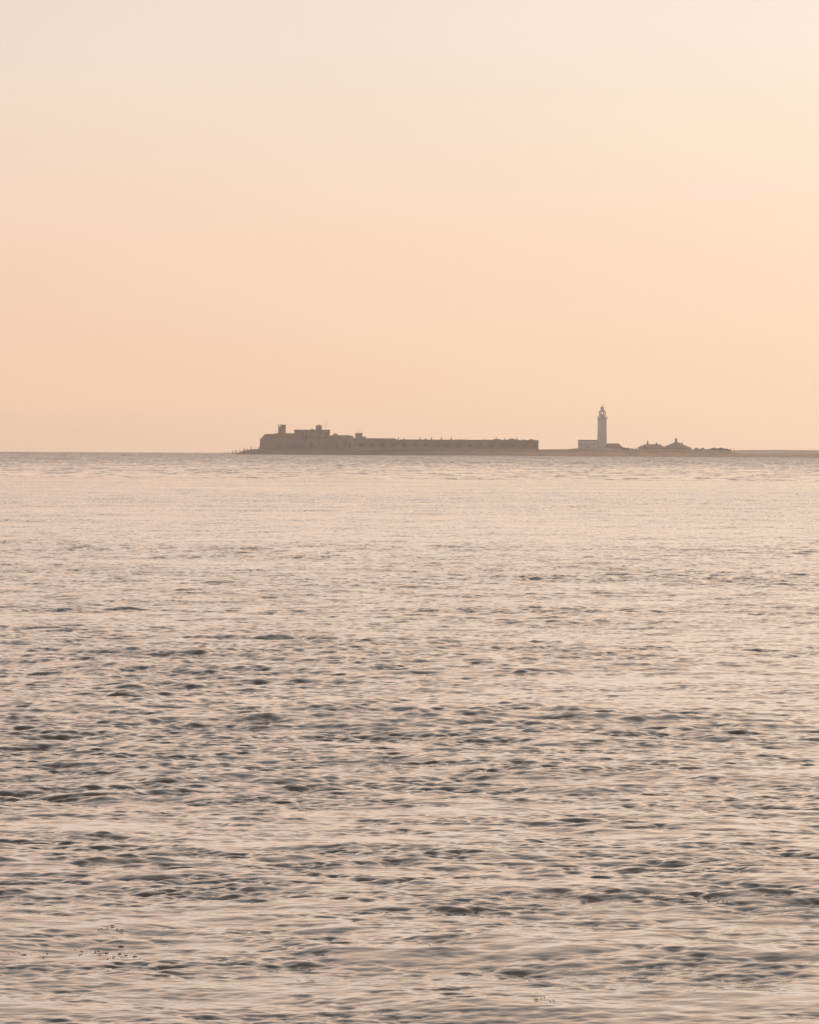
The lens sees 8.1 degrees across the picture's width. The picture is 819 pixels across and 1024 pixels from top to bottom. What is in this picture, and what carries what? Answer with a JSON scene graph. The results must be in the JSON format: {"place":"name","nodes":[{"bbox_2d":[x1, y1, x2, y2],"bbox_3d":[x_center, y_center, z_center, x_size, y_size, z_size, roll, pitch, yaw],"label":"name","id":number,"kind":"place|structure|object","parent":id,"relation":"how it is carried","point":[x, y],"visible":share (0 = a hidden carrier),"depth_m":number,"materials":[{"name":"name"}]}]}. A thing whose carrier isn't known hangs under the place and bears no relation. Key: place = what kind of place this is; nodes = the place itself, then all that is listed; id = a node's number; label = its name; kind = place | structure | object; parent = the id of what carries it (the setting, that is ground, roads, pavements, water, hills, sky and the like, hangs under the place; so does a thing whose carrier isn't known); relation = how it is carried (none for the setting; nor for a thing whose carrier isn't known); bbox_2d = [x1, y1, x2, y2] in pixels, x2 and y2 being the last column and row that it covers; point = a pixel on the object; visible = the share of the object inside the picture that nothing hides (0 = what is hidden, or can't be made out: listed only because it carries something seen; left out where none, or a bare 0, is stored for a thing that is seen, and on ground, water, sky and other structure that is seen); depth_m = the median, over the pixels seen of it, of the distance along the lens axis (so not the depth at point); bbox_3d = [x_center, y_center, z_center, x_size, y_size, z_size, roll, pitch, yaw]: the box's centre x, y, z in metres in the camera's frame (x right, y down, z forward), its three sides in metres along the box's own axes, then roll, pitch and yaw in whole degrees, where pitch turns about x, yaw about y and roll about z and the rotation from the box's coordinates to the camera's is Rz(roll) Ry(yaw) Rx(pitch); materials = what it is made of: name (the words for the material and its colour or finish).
{"place":"outdoors","nodes":[
{"label":"outdoors","id":0,"kind":"place"},
{"bbox_2d":[22,894,727,1001],"bbox_3d":[-0.375,2.932,39.972,4.192,0.133,7.524,0,1,12],"label":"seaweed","id":1,"kind":"object","parent":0,"point":[133,956],"visible":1,"depth_m":39.34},
{"bbox_2d":[0,452,818,1023],"bbox_3d":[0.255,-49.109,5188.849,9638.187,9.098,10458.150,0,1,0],"label":"sea","id":2,"kind":"structure","parent":0,"point":[284,738],"depth_m":67.44,"materials":[{"name":"liquid"}]},
{"bbox_2d":[0,0,818,452],"label":"sky","id":3,"kind":"structure","parent":0,"point":[224,224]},
{"bbox_2d":[237,448,818,457],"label":"shingle spit","id":4,"kind":"structure","parent":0,"point":[596,452],"depth_m":3380.64,"materials":[{"name":"grey gravel"}]},
{"bbox_2d":[259,425,353,448],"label":"stone castle","id":5,"kind":"structure","parent":4,"relation":"on","point":[319,438],"depth_m":3443.11,"materials":[{"name":"stone"}]},
{"bbox_2d":[278,425,285,432],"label":"lookout tower","id":6,"kind":"structure","parent":5,"relation":"on","point":[281,428],"depth_m":3452.47,"materials":[{"name":"concrete"}]},
{"bbox_2d":[353,438,538,450],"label":"fort wing","id":7,"kind":"structure","parent":4,"relation":"on","point":[362,444],"depth_m":3411.76,"materials":[{"name":"grey stone"}]},
{"bbox_2d":[355,433,365,437],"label":"gun director post","id":8,"kind":"object","parent":7,"relation":"on","point":[358,435],"visible":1,"depth_m":3415.42,"materials":[{"name":"concrete"}]},
{"bbox_2d":[578,440,596,448],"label":"flat roofed building","id":9,"kind":"structure","parent":4,"relation":"on","point":[587,444],"depth_m":3403.75,"materials":[{"name":"white paint"}]},
{"bbox_2d":[597,406,606,447],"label":"lighthouse","id":10,"kind":"object","parent":4,"relation":"on","point":[602,433],"visible":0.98,"depth_m":3402.53,"materials":[{"name":"white paint"}]},
{"bbox_2d":[595,448,611,449],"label":"yard wall","id":11,"kind":"structure","parent":4,"relation":"on","point":[603,448],"depth_m":3395.79,"materials":[{"name":"white paint"}]},
{"bbox_2d":[607,443,622,449],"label":"cottage","id":12,"kind":"structure","parent":4,"relation":"on","point":[615,446],"depth_m":3400.62,"materials":[{"name":"white paint"}]},
{"bbox_2d":[637,440,662,449],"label":"bungalow","id":13,"kind":"object","parent":4,"relation":"on","point":[647,446],"visible":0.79,"depth_m":3402.53,"materials":[{"name":"stone"}]},
{"bbox_2d":[662,438,691,448],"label":"hipped house","id":14,"kind":"structure","parent":4,"relation":"on","point":[676,445],"depth_m":3397.76,"materials":[{"name":"stone"}]},
{"bbox_2d":[730,450,818,453],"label":"shingle bank","id":15,"kind":"structure","parent":0,"point":[778,451],"depth_m":3551.47,"materials":[{"name":"grey gravel"}]}
]}

